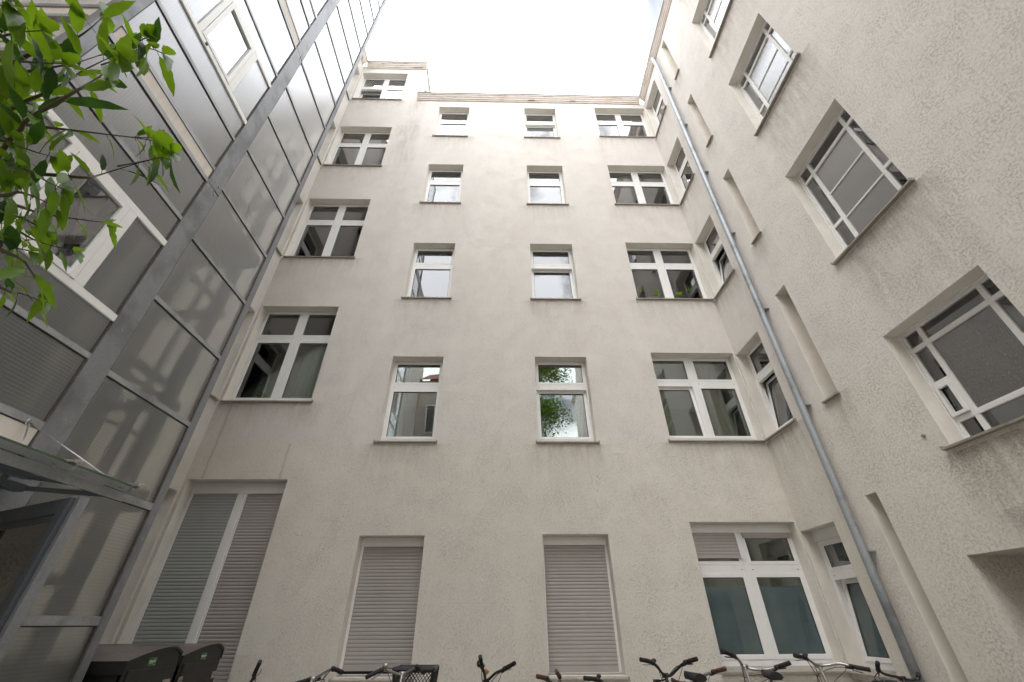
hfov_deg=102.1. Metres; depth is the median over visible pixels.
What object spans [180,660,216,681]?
door
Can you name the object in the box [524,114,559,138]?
window
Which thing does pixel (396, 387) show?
window
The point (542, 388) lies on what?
window
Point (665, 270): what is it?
window
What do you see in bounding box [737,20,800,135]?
window
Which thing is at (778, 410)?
window
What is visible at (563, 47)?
sky
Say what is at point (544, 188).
window
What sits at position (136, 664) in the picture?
bin housing
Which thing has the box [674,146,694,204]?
window
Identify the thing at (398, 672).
bicycle
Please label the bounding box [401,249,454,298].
window
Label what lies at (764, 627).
window
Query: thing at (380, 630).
window
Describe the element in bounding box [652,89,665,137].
window
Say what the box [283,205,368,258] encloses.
window
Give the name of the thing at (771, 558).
houseplant
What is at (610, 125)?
window
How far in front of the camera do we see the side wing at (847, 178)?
5.20 m
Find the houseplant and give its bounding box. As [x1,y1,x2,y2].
[767,555,778,560]
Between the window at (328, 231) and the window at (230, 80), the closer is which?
the window at (230, 80)
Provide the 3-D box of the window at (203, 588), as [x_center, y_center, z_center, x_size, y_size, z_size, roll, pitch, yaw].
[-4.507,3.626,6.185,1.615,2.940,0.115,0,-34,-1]
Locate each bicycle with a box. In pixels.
[249,660,320,681]
[296,666,343,681]
[365,663,439,681]
[477,655,515,681]
[536,669,561,681]
[583,674,603,681]
[639,657,706,681]
[671,666,726,681]
[720,649,791,681]
[793,652,870,681]
[871,679,913,681]
[874,660,920,681]
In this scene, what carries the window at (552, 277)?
in the apartment building
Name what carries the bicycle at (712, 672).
on the ground
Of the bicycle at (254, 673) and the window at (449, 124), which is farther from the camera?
the window at (449, 124)
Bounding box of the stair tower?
[0,0,386,681]
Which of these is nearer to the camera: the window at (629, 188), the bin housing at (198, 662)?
the bin housing at (198, 662)
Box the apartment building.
[113,61,853,681]
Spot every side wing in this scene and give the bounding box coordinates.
[42,12,367,643]
[639,0,1023,681]
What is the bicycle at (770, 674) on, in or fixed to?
on the ground
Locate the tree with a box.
[0,0,181,326]
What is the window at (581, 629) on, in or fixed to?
in the apartment building
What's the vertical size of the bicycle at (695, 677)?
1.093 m
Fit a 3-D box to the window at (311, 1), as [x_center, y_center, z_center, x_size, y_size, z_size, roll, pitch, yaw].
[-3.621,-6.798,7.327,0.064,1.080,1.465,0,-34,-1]
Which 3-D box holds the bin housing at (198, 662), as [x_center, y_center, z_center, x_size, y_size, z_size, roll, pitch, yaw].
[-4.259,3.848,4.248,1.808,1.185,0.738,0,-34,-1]
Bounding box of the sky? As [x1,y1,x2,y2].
[363,0,662,103]
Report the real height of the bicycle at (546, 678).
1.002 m
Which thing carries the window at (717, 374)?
in the apartment building
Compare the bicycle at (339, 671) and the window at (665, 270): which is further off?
the window at (665, 270)
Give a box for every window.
[0,92,166,321]
[128,483,285,681]
[180,0,270,124]
[220,312,336,402]
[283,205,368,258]
[310,0,316,17]
[323,132,389,166]
[328,538,423,681]
[351,79,405,99]
[373,362,442,442]
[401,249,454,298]
[419,170,462,203]
[432,113,468,136]
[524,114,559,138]
[527,172,568,204]
[530,250,580,299]
[535,362,599,443]
[542,536,629,681]
[596,114,654,137]
[609,171,678,205]
[627,249,713,300]
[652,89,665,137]
[652,358,765,441]
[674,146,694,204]
[690,524,852,674]
[699,0,732,57]
[703,224,734,299]
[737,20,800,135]
[746,339,796,440]
[796,107,914,264]
[811,525,898,680]
[898,273,1023,450]
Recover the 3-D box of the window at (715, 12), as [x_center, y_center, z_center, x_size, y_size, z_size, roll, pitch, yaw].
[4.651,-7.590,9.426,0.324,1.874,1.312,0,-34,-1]
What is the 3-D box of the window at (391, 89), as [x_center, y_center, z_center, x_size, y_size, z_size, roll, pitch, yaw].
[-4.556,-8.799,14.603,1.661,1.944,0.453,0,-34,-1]
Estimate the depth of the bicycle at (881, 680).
4.00 m
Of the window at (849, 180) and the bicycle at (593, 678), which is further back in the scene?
the window at (849, 180)
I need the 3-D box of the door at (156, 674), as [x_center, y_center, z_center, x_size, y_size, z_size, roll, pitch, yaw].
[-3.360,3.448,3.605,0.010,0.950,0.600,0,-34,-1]
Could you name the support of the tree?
on the ground
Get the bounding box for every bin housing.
[82,646,182,681]
[98,643,224,681]
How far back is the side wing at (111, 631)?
7.33 m
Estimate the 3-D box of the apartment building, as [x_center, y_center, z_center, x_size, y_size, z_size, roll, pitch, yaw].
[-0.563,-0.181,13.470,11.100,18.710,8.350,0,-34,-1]
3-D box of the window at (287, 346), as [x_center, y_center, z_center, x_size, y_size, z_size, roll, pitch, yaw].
[-4.501,0.255,8.330,1.661,2.274,0.319,0,-34,-1]
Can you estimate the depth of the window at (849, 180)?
5.88 m
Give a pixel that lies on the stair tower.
(110, 374)
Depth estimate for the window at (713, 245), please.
9.54 m
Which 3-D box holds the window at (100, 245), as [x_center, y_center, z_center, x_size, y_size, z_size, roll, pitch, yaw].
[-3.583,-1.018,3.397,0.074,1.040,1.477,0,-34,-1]
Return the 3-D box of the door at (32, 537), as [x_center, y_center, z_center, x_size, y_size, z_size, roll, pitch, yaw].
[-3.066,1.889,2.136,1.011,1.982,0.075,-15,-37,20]
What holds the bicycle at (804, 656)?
on the ground
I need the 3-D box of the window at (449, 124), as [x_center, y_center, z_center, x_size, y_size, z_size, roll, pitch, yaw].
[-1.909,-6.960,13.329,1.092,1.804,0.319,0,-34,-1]
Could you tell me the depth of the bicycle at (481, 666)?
4.02 m
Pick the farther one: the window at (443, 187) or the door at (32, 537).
the window at (443, 187)
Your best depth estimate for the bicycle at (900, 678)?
4.13 m
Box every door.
[0,497,89,662]
[124,665,173,681]
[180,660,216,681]
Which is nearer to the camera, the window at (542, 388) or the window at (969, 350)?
the window at (969, 350)
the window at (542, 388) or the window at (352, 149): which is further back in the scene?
the window at (352, 149)
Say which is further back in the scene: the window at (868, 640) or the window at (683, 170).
the window at (683, 170)

